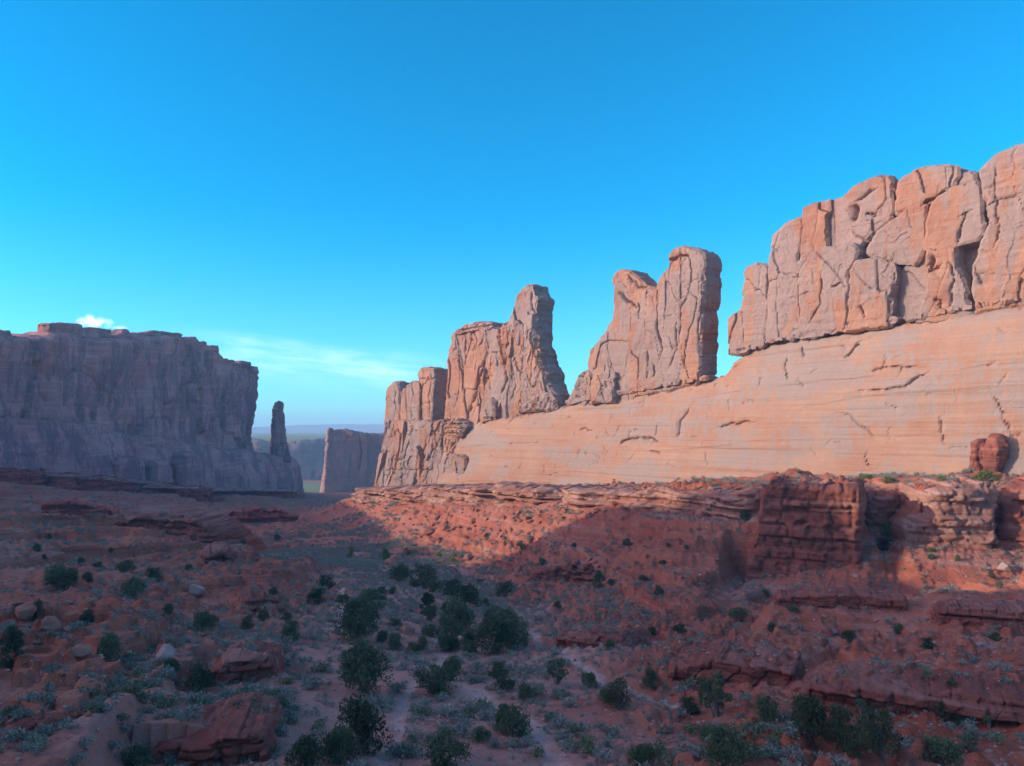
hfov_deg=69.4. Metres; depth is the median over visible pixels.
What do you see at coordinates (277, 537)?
juniper bush
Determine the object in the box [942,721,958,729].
sagebrush shrub
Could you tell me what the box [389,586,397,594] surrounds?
juniper bush
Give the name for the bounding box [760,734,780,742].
sagebrush shrub
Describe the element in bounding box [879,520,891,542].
green shrub
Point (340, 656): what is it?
sagebrush shrub
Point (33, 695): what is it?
sagebrush shrub
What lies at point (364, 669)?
juniper tree
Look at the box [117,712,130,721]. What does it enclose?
rabbitbrush shrub
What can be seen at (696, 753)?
sagebrush shrub
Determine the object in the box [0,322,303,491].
sandstone mesa
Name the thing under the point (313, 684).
sagebrush shrub
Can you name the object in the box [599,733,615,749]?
sagebrush shrub
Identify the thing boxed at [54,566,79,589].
juniper tree
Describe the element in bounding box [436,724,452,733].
sagebrush shrub
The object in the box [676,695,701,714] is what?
juniper tree
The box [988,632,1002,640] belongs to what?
juniper bush
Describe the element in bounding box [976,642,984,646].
boulder
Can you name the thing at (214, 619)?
juniper bush
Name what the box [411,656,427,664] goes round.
sagebrush shrub
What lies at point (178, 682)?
rabbitbrush shrub
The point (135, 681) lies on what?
rabbitbrush shrub
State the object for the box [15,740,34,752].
sagebrush shrub
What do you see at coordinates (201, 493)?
rock outcrop
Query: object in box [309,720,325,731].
rabbitbrush shrub
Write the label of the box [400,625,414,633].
boulder
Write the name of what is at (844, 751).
juniper bush
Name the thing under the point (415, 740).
rabbitbrush shrub
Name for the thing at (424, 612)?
juniper bush
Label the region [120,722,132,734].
sagebrush shrub
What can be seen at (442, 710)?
sagebrush shrub
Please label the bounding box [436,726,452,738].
rabbitbrush shrub
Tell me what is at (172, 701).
rabbitbrush shrub
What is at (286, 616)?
juniper bush
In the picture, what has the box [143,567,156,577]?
juniper bush
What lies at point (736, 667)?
rock outcrop
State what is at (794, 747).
sagebrush shrub
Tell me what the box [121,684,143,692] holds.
rabbitbrush shrub
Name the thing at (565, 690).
sagebrush shrub
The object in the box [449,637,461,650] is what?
juniper bush
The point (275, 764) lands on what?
sagebrush shrub
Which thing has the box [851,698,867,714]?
juniper bush
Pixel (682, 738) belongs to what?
sagebrush shrub
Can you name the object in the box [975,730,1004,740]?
sagebrush shrub
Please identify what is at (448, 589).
juniper tree
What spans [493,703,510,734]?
juniper tree
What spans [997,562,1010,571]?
boulder
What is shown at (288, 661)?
sagebrush shrub
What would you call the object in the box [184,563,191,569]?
juniper bush
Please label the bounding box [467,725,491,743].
juniper bush
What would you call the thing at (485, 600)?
juniper bush
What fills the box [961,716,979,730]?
sagebrush shrub
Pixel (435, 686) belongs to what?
juniper tree
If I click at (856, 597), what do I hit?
rock outcrop
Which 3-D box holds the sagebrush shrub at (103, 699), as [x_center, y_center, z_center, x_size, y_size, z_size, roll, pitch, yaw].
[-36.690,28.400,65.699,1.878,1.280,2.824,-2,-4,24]
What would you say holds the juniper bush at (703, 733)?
on the ground
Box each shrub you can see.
[0,619,14,628]
[0,623,17,632]
[0,704,23,713]
[0,708,13,716]
[0,727,27,741]
[1,708,31,721]
[1,732,18,742]
[13,707,32,716]
[13,733,49,749]
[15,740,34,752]
[17,690,37,702]
[19,730,37,740]
[20,741,44,751]
[25,735,52,750]
[31,722,53,735]
[32,723,57,736]
[35,689,56,703]
[36,681,55,692]
[39,695,56,709]
[40,723,61,731]
[43,663,56,673]
[57,715,77,730]
[65,753,89,765]
[66,620,86,629]
[74,734,95,750]
[76,671,97,681]
[76,701,96,711]
[77,686,106,697]
[82,699,105,713]
[87,628,97,635]
[88,696,107,703]
[91,700,111,712]
[101,677,116,686]
[104,689,119,697]
[107,677,127,687]
[109,738,125,750]
[112,655,127,663]
[112,668,124,676]
[116,681,147,693]
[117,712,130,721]
[119,675,132,688]
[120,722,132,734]
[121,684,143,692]
[122,650,145,658]
[125,672,144,678]
[126,676,146,685]
[129,668,150,675]
[132,661,149,670]
[135,690,151,701]
[138,677,159,688]
[138,703,159,713]
[139,694,152,703]
[150,691,166,702]
[151,677,166,686]
[153,692,170,709]
[154,666,174,679]
[156,663,178,678]
[161,755,175,765]
[164,706,177,718]
[164,755,177,765]
[165,706,184,717]
[166,698,178,706]
[171,691,187,703]
[174,678,188,686]
[179,702,206,720]
[180,621,195,628]
[184,691,214,703]
[188,689,202,695]
[189,697,204,704]
[199,699,210,704]
[206,679,219,686]
[216,690,246,700]
[217,638,232,648]
[220,687,235,697]
[229,699,245,706]
[233,687,249,692]
[240,754,258,764]
[241,639,256,650]
[244,683,263,692]
[248,681,275,692]
[249,632,267,640]
[251,695,261,703]
[259,702,274,711]
[264,688,278,696]
[265,685,284,697]
[266,760,281,765]
[270,685,292,695]
[270,743,280,755]
[275,723,292,736]
[276,675,295,684]
[277,693,288,706]
[277,716,287,730]
[278,635,292,646]
[279,696,295,708]
[282,643,292,653]
[283,710,298,718]
[284,710,300,723]
[285,658,295,667]
[286,703,302,713]
[301,674,325,682]
[302,678,322,690]
[303,680,316,687]
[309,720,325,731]
[311,661,331,671]
[334,653,346,661]
[347,545,353,557]
[362,693,381,706]
[376,697,395,709]
[379,547,390,560]
[385,744,405,754]
[386,742,412,759]
[387,680,406,692]
[394,745,419,756]
[397,659,412,669]
[399,746,412,757]
[402,548,410,555]
[403,725,421,737]
[404,749,420,760]
[405,665,427,675]
[405,701,421,711]
[405,734,418,743]
[409,703,433,715]
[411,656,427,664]
[419,730,435,741]
[433,692,449,701]
[436,703,454,718]
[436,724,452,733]
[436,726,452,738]
[447,705,458,715]
[449,552,460,563]
[451,721,466,735]
[453,722,470,732]
[455,713,470,721]
[459,705,477,717]
[463,673,480,684]
[465,700,489,710]
[466,673,484,682]
[467,662,482,670]
[474,694,494,709]
[475,706,496,720]
[481,709,492,720]
[487,738,502,748]
[504,663,518,672]
[505,737,518,748]
[515,540,524,549]
[516,736,534,746]
[521,663,537,673]
[525,745,545,758]
[528,685,546,697]
[544,709,559,719]
[546,711,566,724]
[547,645,561,655]
[551,689,566,699]
[554,686,567,699]
[554,728,574,739]
[559,695,577,707]
[559,722,582,734]
[559,740,579,752]
[563,735,576,744]
[574,741,597,754]
[575,720,592,731]
[578,733,596,748]
[579,733,594,741]
[593,741,617,764]
[595,721,612,729]
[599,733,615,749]
[600,726,620,735]
[606,725,622,738]
[647,741,667,755]
[657,722,673,734]
[658,656,673,665]
[659,751,676,765]
[672,685,688,693]
[673,742,691,754]
[675,732,692,742]
[679,676,698,688]
[680,721,703,734]
[686,743,709,759]
[708,719,725,727]
[727,720,762,739]
[733,711,746,719]
[743,739,767,762]
[745,719,768,732]
[755,744,772,752]
[756,721,772,729]
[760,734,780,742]
[763,739,782,749]
[764,745,785,757]
[768,734,782,748]
[770,725,782,738]
[771,743,787,757]
[776,714,804,728]
[776,722,794,732]
[777,757,793,765]
[779,709,792,721]
[781,724,799,739]
[784,746,810,765]
[785,741,800,752]
[812,749,828,760]
[826,754,850,765]
[829,750,843,761]
[836,668,849,676]
[857,473,872,482]
[877,476,898,483]
[877,701,893,710]
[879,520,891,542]
[898,734,914,746]
[921,667,935,679]
[937,475,947,481]
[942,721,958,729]
[944,669,973,679]
[954,733,979,752]
[958,722,983,735]
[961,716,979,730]
[967,654,984,660]
[970,469,999,483]
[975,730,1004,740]
[986,731,1009,744]
[993,675,1014,683]
[1013,731,1023,740]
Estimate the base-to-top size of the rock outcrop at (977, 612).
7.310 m
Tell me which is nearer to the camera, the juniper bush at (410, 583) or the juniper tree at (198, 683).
the juniper tree at (198, 683)
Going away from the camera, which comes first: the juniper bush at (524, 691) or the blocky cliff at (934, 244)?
the juniper bush at (524, 691)
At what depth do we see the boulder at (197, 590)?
155.56 m
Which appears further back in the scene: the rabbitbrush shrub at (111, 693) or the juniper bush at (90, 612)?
the juniper bush at (90, 612)
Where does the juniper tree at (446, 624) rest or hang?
on the ground
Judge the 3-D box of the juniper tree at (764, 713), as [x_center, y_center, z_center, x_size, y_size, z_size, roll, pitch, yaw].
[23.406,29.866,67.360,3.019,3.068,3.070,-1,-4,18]
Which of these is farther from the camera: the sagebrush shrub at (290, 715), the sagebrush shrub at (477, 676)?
the sagebrush shrub at (477, 676)
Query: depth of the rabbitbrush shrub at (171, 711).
61.59 m
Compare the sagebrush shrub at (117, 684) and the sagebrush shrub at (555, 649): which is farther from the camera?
the sagebrush shrub at (555, 649)
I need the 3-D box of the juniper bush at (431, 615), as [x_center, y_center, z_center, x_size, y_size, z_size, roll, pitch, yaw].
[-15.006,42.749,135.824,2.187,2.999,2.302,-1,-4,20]
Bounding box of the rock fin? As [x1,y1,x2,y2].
[565,245,721,405]
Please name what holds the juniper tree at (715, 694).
on the ground
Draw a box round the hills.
[252,424,384,431]
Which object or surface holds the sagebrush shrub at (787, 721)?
on the ground
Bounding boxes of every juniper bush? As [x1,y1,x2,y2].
[11,602,23,614]
[31,543,41,551]
[33,598,43,612]
[78,557,85,564]
[79,611,92,625]
[81,571,93,582]
[83,608,94,619]
[93,561,104,567]
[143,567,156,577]
[149,567,161,576]
[153,573,163,581]
[162,603,173,614]
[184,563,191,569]
[207,613,219,626]
[268,586,278,594]
[273,534,280,541]
[280,611,292,620]
[335,593,348,602]
[374,594,385,601]
[375,630,388,642]
[376,586,387,593]
[386,616,400,626]
[387,632,400,646]
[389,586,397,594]
[389,638,403,650]
[404,641,421,653]
[409,578,418,587]
[417,635,427,650]
[420,607,430,615]
[420,623,438,636]
[425,609,435,620]
[428,586,435,592]
[428,604,439,611]
[434,632,451,651]
[439,634,461,650]
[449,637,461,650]
[452,625,464,636]
[461,631,473,645]
[461,639,477,654]
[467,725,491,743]
[481,608,492,617]
[482,598,491,606]
[490,674,515,691]
[517,681,530,701]
[553,601,561,607]
[594,686,612,703]
[603,638,616,650]
[608,578,614,584]
[637,574,647,580]
[641,665,660,688]
[649,626,655,635]
[673,623,687,632]
[698,680,714,693]
[698,723,714,741]
[755,698,770,710]
[762,588,769,595]
[766,621,775,632]
[785,604,799,611]
[838,734,850,753]
[840,629,857,642]
[844,738,863,758]
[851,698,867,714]
[893,622,903,633]
[918,636,935,649]
[926,547,935,551]
[927,553,934,559]
[932,700,950,721]
[941,677,956,687]
[948,713,972,725]
[954,554,960,560]
[981,714,997,728]
[986,571,995,577]
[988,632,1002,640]
[995,579,1003,587]
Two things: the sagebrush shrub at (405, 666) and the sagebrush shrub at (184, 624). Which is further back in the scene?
the sagebrush shrub at (184, 624)
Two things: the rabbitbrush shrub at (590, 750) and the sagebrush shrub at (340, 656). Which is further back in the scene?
the sagebrush shrub at (340, 656)
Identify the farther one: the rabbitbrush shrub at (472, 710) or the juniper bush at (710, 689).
the juniper bush at (710, 689)
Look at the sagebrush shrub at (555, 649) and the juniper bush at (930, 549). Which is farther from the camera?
the juniper bush at (930, 549)
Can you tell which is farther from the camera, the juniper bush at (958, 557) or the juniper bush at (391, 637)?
the juniper bush at (958, 557)
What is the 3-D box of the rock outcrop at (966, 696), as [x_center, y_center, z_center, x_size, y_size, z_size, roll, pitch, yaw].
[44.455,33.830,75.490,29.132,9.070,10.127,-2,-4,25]
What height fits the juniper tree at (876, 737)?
4.003 m
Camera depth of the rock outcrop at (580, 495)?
320.11 m
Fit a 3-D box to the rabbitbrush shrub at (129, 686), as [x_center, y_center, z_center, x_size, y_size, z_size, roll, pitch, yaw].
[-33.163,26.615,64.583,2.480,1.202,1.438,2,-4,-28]
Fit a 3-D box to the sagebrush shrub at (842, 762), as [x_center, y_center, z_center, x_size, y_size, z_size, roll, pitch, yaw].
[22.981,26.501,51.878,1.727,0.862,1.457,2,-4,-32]
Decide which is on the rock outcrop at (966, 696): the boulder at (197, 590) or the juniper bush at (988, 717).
the juniper bush at (988, 717)
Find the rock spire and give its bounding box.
[444,284,569,424]
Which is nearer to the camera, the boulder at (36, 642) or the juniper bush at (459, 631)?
the boulder at (36, 642)
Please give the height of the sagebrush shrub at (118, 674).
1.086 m
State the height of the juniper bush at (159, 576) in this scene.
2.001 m
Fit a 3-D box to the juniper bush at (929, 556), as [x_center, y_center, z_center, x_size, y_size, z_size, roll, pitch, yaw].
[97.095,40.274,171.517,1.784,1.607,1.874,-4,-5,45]
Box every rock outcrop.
[0,467,49,485]
[0,618,79,628]
[0,705,66,740]
[41,498,119,517]
[45,472,174,492]
[87,512,246,544]
[149,692,284,765]
[152,484,212,501]
[201,541,260,563]
[203,639,284,685]
[215,492,304,498]
[228,505,298,522]
[237,593,285,612]
[350,481,641,510]
[524,560,595,582]
[556,624,636,648]
[608,482,761,521]
[668,639,804,688]
[742,475,866,581]
[773,584,907,610]
[798,663,1023,724]
[864,492,900,549]
[885,474,998,549]
[929,598,1023,628]
[995,478,1023,540]
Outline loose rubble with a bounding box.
[0,475,1023,765]
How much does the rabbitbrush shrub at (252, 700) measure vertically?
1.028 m
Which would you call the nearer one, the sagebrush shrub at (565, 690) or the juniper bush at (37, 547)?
the sagebrush shrub at (565, 690)
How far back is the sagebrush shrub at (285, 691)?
71.46 m
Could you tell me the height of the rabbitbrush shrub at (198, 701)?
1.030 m
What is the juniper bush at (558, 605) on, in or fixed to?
on the ground
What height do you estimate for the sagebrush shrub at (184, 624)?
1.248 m
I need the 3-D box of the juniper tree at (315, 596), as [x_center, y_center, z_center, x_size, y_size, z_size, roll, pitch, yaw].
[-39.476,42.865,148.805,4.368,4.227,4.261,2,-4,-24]
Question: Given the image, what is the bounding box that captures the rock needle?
[270,401,291,461]
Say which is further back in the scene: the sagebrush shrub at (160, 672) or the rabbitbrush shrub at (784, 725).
the sagebrush shrub at (160, 672)
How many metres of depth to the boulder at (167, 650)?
82.50 m
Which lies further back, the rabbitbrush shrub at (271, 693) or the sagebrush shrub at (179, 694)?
the rabbitbrush shrub at (271, 693)
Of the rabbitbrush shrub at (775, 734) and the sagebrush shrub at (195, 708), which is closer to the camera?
the rabbitbrush shrub at (775, 734)
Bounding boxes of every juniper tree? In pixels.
[0,625,24,670]
[41,562,66,584]
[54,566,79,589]
[95,630,124,661]
[115,559,136,571]
[118,575,145,599]
[118,740,154,765]
[164,657,181,678]
[178,661,214,692]
[192,610,213,631]
[240,615,254,629]
[255,608,268,621]
[280,619,300,640]
[284,732,330,765]
[305,587,325,603]
[315,574,335,588]
[316,726,363,765]
[331,595,379,643]
[333,688,394,756]
[336,638,393,697]
[354,587,386,612]
[386,562,409,582]
[410,561,439,589]
[412,663,454,696]
[419,592,433,609]
[419,730,471,765]
[434,613,457,636]
[436,577,461,596]
[436,593,477,630]
[440,653,466,681]
[452,582,482,607]
[467,611,513,656]
[484,660,509,678]
[489,606,522,631]
[492,703,532,736]
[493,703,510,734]
[494,579,515,597]
[503,616,530,649]
[537,558,545,565]
[546,657,569,684]
[581,671,597,687]
[592,570,605,588]
[604,674,633,710]
[622,537,632,545]
[626,741,662,765]
[653,584,663,596]
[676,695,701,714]
[698,669,732,717]
[698,722,746,765]
[704,507,710,517]
[724,605,752,621]
[739,509,750,522]
[752,693,786,723]
[791,692,830,742]
[818,702,860,750]
[849,702,903,759]
[908,732,964,765]
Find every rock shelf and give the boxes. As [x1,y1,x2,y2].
[41,473,170,484]
[142,485,297,492]
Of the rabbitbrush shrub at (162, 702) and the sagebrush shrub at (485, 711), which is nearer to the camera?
the rabbitbrush shrub at (162, 702)
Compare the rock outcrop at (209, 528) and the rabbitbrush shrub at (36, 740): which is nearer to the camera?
the rabbitbrush shrub at (36, 740)
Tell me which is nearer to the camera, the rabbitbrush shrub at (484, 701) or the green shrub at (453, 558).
the rabbitbrush shrub at (484, 701)
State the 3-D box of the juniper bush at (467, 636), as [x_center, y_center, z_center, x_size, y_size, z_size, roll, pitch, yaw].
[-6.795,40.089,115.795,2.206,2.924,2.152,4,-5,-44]
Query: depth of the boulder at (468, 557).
271.00 m
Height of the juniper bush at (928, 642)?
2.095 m
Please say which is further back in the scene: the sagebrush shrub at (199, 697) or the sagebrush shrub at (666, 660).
the sagebrush shrub at (666, 660)
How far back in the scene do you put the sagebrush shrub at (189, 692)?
73.13 m
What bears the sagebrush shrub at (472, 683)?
on the ground
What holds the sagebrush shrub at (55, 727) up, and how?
on the ground
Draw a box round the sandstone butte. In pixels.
[320,428,383,492]
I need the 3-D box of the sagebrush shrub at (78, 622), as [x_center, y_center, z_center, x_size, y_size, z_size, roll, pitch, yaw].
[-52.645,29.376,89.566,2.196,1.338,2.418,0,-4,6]
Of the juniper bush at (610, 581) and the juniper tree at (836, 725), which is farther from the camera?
the juniper bush at (610, 581)
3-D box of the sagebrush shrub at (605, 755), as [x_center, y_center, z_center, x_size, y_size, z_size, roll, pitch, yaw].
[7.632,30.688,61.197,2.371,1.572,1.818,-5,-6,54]
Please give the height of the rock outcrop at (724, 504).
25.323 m
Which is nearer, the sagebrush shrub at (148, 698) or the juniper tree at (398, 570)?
the sagebrush shrub at (148, 698)
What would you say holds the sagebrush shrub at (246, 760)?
on the rock outcrop at (234, 735)
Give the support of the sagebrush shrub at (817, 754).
on the ground
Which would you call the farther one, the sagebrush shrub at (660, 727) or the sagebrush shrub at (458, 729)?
the sagebrush shrub at (660, 727)
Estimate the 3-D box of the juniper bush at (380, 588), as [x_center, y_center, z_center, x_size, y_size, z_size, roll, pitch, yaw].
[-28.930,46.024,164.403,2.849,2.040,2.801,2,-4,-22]
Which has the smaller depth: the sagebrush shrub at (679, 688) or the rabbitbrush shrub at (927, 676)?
the rabbitbrush shrub at (927, 676)
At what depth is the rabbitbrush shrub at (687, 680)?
85.86 m
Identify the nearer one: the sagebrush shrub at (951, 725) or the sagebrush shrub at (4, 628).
the sagebrush shrub at (951, 725)
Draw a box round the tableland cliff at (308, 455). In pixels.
[251,438,325,479]
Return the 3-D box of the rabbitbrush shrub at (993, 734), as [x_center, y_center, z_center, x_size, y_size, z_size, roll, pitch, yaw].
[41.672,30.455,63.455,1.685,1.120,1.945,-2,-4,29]
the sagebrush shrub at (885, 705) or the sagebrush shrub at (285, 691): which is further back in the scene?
the sagebrush shrub at (885, 705)
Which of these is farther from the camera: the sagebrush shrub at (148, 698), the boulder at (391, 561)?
the boulder at (391, 561)
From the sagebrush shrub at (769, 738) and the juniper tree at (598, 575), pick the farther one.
the juniper tree at (598, 575)
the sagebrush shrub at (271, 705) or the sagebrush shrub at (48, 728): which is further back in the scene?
the sagebrush shrub at (271, 705)
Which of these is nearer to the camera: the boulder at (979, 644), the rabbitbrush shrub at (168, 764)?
the rabbitbrush shrub at (168, 764)
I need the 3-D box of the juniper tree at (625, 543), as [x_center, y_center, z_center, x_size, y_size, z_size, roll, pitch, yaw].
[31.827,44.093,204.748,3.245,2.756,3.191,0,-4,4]
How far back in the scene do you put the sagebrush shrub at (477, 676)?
89.11 m
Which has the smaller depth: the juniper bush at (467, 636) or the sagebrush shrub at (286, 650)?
the sagebrush shrub at (286, 650)
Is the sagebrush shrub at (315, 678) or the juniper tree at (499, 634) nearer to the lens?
the sagebrush shrub at (315, 678)
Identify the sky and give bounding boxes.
[0,0,1023,426]
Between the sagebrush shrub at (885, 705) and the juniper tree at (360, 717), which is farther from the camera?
the sagebrush shrub at (885, 705)
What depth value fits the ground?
131.30 m
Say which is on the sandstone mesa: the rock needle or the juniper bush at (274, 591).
the rock needle
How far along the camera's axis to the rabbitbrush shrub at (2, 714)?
63.88 m
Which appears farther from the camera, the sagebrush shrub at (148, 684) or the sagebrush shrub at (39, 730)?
the sagebrush shrub at (148, 684)
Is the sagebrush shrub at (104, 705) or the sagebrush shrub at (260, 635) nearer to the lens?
the sagebrush shrub at (104, 705)
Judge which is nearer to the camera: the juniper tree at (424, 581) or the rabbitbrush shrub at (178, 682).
the rabbitbrush shrub at (178, 682)
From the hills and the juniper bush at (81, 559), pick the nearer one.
the juniper bush at (81, 559)
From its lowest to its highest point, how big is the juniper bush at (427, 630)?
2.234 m
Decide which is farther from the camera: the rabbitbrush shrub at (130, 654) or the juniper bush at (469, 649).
the juniper bush at (469, 649)
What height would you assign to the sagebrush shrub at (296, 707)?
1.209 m
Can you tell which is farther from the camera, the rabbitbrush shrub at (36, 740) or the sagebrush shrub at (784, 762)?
the sagebrush shrub at (784, 762)
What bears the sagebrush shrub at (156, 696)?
on the ground
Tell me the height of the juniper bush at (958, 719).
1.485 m
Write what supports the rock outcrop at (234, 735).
on the ground
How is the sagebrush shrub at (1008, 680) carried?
on the rock outcrop at (966, 696)
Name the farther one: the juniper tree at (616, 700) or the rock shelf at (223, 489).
the rock shelf at (223, 489)
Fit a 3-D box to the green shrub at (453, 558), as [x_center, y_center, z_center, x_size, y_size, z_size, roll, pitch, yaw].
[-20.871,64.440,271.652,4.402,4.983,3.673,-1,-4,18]
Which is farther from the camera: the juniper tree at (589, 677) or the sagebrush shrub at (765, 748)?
the juniper tree at (589, 677)
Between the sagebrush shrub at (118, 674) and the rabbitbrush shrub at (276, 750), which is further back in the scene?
the sagebrush shrub at (118, 674)
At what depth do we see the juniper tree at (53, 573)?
131.49 m
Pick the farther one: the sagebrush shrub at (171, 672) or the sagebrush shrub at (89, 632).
the sagebrush shrub at (89, 632)
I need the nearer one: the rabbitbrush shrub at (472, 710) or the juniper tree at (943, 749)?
the juniper tree at (943, 749)
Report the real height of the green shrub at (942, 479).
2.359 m
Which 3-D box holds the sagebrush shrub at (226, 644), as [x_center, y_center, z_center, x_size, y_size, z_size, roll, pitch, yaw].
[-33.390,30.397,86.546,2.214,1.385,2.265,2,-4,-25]
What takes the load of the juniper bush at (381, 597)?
on the ground
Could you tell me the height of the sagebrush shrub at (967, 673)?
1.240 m
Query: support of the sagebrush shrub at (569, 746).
on the ground
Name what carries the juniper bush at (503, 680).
on the ground
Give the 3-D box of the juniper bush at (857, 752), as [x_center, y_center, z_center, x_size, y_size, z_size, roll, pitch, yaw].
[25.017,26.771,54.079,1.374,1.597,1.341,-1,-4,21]
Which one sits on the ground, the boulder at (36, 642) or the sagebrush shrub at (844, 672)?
the boulder at (36, 642)
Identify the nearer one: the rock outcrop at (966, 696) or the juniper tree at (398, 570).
the rock outcrop at (966, 696)
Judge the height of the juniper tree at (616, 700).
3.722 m
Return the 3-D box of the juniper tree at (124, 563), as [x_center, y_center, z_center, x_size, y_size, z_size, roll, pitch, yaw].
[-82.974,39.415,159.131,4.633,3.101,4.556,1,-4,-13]
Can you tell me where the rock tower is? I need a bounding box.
[374,367,472,486]
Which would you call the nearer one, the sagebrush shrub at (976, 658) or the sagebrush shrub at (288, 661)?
the sagebrush shrub at (976, 658)
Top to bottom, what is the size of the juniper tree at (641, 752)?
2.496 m
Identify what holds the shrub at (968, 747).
on the ground
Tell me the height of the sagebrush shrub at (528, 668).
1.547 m
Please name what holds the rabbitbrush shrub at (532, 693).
on the ground
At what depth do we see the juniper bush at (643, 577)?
176.40 m
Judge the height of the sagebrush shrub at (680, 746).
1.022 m
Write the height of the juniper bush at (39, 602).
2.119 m
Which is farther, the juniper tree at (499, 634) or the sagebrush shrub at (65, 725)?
the juniper tree at (499, 634)
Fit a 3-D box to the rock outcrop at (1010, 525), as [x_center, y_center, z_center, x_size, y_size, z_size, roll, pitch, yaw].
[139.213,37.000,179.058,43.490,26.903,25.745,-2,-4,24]
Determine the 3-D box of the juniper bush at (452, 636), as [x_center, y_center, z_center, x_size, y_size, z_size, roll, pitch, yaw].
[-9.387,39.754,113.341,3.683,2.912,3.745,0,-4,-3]
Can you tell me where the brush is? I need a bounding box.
[0,467,1023,765]
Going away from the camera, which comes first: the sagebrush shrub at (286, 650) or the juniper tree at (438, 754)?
the juniper tree at (438, 754)
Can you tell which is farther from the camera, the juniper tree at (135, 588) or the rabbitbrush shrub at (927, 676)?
the juniper tree at (135, 588)
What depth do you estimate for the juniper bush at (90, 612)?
102.39 m
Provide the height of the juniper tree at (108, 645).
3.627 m
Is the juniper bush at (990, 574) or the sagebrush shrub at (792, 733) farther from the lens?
the juniper bush at (990, 574)
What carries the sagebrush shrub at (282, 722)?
on the rock outcrop at (234, 735)
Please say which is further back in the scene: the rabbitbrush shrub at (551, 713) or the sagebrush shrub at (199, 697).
the rabbitbrush shrub at (551, 713)
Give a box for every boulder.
[14,601,37,620]
[32,640,41,643]
[40,616,61,630]
[70,711,78,716]
[72,644,92,657]
[156,644,175,662]
[189,584,204,595]
[385,558,396,565]
[391,554,401,558]
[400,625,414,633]
[423,526,434,534]
[441,525,448,530]
[463,553,472,560]
[790,679,801,691]
[823,478,831,483]
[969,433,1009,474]
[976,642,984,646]
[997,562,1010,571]
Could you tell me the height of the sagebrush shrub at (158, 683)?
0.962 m
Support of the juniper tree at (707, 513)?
on the rock outcrop at (724, 504)
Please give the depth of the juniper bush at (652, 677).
85.81 m
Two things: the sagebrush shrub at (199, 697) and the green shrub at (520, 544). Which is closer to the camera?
the sagebrush shrub at (199, 697)
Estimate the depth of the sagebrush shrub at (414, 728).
66.02 m
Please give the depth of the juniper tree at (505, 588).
203.56 m
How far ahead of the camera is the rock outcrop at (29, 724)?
61.92 m
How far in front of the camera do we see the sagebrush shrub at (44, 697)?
65.73 m
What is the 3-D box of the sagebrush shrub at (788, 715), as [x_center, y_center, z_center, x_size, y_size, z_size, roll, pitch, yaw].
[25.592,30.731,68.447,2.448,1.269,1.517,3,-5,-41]
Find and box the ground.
[0,432,1023,765]
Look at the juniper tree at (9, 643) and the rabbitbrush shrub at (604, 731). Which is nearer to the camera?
the rabbitbrush shrub at (604, 731)
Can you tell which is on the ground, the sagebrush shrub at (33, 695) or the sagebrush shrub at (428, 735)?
the sagebrush shrub at (428, 735)
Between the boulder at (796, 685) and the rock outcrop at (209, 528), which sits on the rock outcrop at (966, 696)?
the boulder at (796, 685)
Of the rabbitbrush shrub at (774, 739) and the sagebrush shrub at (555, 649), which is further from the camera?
the sagebrush shrub at (555, 649)
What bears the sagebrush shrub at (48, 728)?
on the ground
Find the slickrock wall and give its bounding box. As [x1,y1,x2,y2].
[437,307,1023,484]
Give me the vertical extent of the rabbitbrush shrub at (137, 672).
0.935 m
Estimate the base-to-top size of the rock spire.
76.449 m
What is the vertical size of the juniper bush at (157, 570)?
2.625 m
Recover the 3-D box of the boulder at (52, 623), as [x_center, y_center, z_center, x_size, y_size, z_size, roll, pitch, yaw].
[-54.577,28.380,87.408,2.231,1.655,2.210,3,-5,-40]
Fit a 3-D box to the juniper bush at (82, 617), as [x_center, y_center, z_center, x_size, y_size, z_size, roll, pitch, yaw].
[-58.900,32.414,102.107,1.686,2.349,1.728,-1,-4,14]
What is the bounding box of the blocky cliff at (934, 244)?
[728,143,1023,356]
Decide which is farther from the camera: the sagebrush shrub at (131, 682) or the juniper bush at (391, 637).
the juniper bush at (391, 637)
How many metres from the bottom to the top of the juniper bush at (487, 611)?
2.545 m
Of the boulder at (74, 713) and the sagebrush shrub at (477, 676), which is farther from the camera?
the sagebrush shrub at (477, 676)
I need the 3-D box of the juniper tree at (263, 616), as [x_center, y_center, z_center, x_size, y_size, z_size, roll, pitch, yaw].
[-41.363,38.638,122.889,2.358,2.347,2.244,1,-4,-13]
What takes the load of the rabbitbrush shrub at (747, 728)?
on the ground
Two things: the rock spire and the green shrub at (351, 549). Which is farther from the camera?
the rock spire
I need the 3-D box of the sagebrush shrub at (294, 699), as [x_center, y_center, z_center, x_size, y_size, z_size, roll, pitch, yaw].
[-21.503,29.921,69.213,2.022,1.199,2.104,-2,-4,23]
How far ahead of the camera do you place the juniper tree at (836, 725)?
58.12 m
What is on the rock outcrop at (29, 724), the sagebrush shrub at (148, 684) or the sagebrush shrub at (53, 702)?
the sagebrush shrub at (53, 702)
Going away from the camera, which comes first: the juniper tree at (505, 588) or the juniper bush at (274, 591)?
the juniper bush at (274, 591)
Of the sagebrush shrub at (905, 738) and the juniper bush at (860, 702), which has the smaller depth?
the sagebrush shrub at (905, 738)

